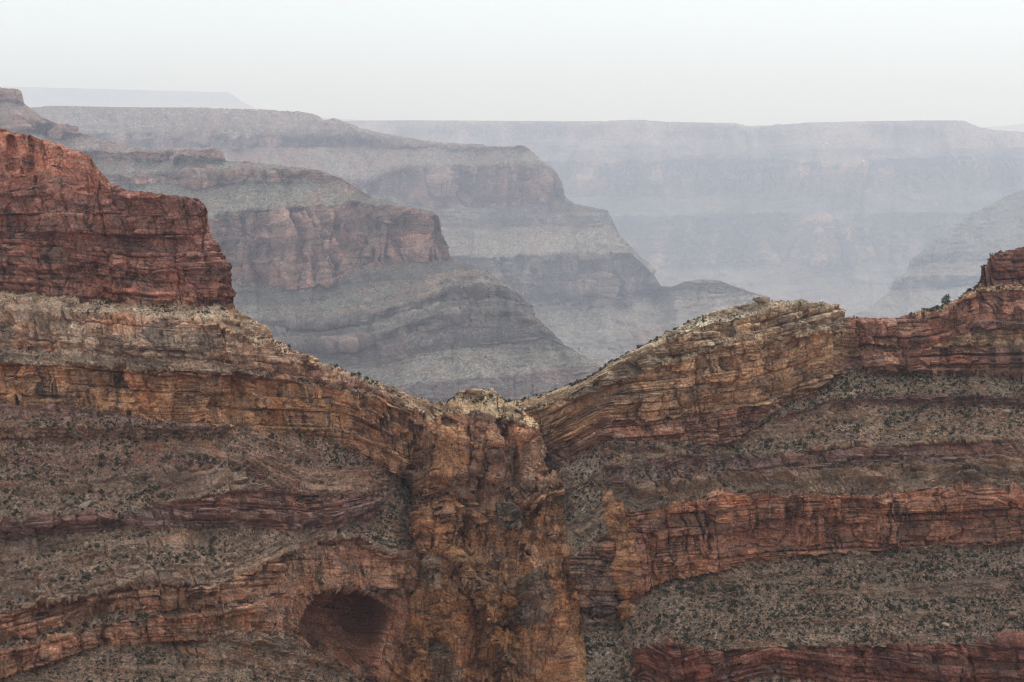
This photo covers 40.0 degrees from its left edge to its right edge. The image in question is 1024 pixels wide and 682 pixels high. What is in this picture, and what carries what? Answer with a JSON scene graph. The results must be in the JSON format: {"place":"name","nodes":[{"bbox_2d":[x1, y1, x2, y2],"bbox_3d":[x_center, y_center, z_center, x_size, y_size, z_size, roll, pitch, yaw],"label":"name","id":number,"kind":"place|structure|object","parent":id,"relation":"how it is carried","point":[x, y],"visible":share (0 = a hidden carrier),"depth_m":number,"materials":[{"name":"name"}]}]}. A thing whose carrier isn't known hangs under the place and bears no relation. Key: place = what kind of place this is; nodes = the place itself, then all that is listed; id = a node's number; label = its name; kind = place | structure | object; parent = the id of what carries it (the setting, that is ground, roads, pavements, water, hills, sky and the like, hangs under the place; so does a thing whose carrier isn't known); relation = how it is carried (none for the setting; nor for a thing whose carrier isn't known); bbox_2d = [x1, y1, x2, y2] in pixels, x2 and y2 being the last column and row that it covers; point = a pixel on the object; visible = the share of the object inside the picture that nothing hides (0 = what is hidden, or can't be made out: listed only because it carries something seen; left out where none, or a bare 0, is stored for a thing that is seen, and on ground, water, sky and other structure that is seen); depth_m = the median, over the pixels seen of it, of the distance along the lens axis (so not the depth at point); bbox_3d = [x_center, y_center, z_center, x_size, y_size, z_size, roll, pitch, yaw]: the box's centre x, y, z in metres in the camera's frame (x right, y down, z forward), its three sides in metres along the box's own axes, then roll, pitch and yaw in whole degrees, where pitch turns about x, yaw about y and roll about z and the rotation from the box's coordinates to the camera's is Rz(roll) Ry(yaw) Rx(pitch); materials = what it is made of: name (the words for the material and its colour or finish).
{"place":"outdoors","nodes":[
{"label":"outdoors","id":0,"kind":"place"},
{"bbox_2d":[1,87,365,120],"bbox_3d":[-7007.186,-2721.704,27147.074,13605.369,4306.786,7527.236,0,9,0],"label":"mesa","id":1,"kind":"structure","parent":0,"point":[37,96],"depth_m":24562.43,"materials":[{"name":"grey stone"}]},
{"bbox_2d":[0,87,601,402],"bbox_3d":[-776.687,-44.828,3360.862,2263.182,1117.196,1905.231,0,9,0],"label":"hill","id":2,"kind":"structure","parent":0,"point":[335,270],"depth_m":2775.86,"materials":[{"name":"grey stone"}]},
{"bbox_2d":[29,106,776,366],"bbox_3d":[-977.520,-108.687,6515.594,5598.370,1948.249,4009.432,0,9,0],"label":"hill","id":3,"kind":"structure","parent":0,"point":[582,279],"depth_m":5648.94,"materials":[{"name":"grey stone"}]},
{"bbox_2d":[0,128,1023,681],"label":"ridge","id":4,"kind":"structure","parent":0,"point":[488,574],"depth_m":395.89,"materials":[{"name":"brown stone"}]},
{"bbox_2d":[65,499,73,505],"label":"boulder","id":5,"kind":"object","parent":4,"relation":"on","point":[69,502],"visible":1,"depth_m":361.64,"materials":[{"name":"stone"}]},
{"bbox_2d":[78,500,92,507],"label":"boulder","id":6,"kind":"object","parent":4,"relation":"on","point":[86,504],"visible":0.97,"depth_m":360.03,"materials":[{"name":"stone"}]},
{"bbox_2d":[0,250,1023,681],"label":"undergrowth","id":7,"kind":"object","parent":4,"relation":"on","point":[596,644],"visible":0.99,"depth_m":388.08,"materials":[{"name":"green plant"}]},
{"bbox_2d":[0,252,1023,681],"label":"rubble","id":8,"kind":"object","parent":4,"relation":"on","point":[566,516],"visible":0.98,"depth_m":386.24,"materials":[{"name":"stone"}]},
{"bbox_2d":[752,296,769,302],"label":"boulder","id":9,"kind":"object","parent":4,"relation":"on","point":[763,299],"visible":1,"depth_m":411.32,"materials":[{"name":"stone"}]},
{"bbox_2d":[862,635,868,641],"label":"desert shrub","id":10,"kind":"object","parent":4,"relation":"on","point":[864,639],"visible":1,"depth_m":375.08,"materials":[{"name":"green plant"}]},
{"bbox_2d":[941,294,949,303],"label":"juniper tree","id":11,"kind":"object","parent":4,"relation":"on","point":[943,300],"visible":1,"depth_m":429.28,"materials":[{"name":"green plant"}]},
{"bbox_2d":[1008,611,1017,617],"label":"boulder","id":12,"kind":"object","parent":4,"relation":"on","point":[1012,614],"visible":1,"depth_m":374.94,"materials":[{"name":"stone"}]},
{"bbox_2d":[0,0,1023,126],"label":"sky","id":13,"kind":"structure","parent":0,"point":[744,62],"materials":[{"name":"white"}]},
{"bbox_2d":[343,120,1023,316],"bbox_3d":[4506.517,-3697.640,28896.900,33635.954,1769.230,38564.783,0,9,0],"label":"hill","id":14,"kind":"structure","parent":0,"point":[851,218],"depth_m":11601.16,"materials":[{"name":"grey stone"}]},
{"bbox_2d":[850,190,1023,317],"bbox_3d":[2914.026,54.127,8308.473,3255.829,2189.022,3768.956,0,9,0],"label":"hill","id":15,"kind":"structure","parent":0,"point":[950,261],"depth_m":7246.88,"materials":[{"name":"grey stone"}]},
{"bbox_2d":[981,124,1023,131],"bbox_3d":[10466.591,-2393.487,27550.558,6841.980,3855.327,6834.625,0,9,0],"label":"mesa","id":16,"kind":"structure","parent":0,"point":[1018,127],"depth_m":24652.02,"materials":[{"name":"grey stone"}]}
]}

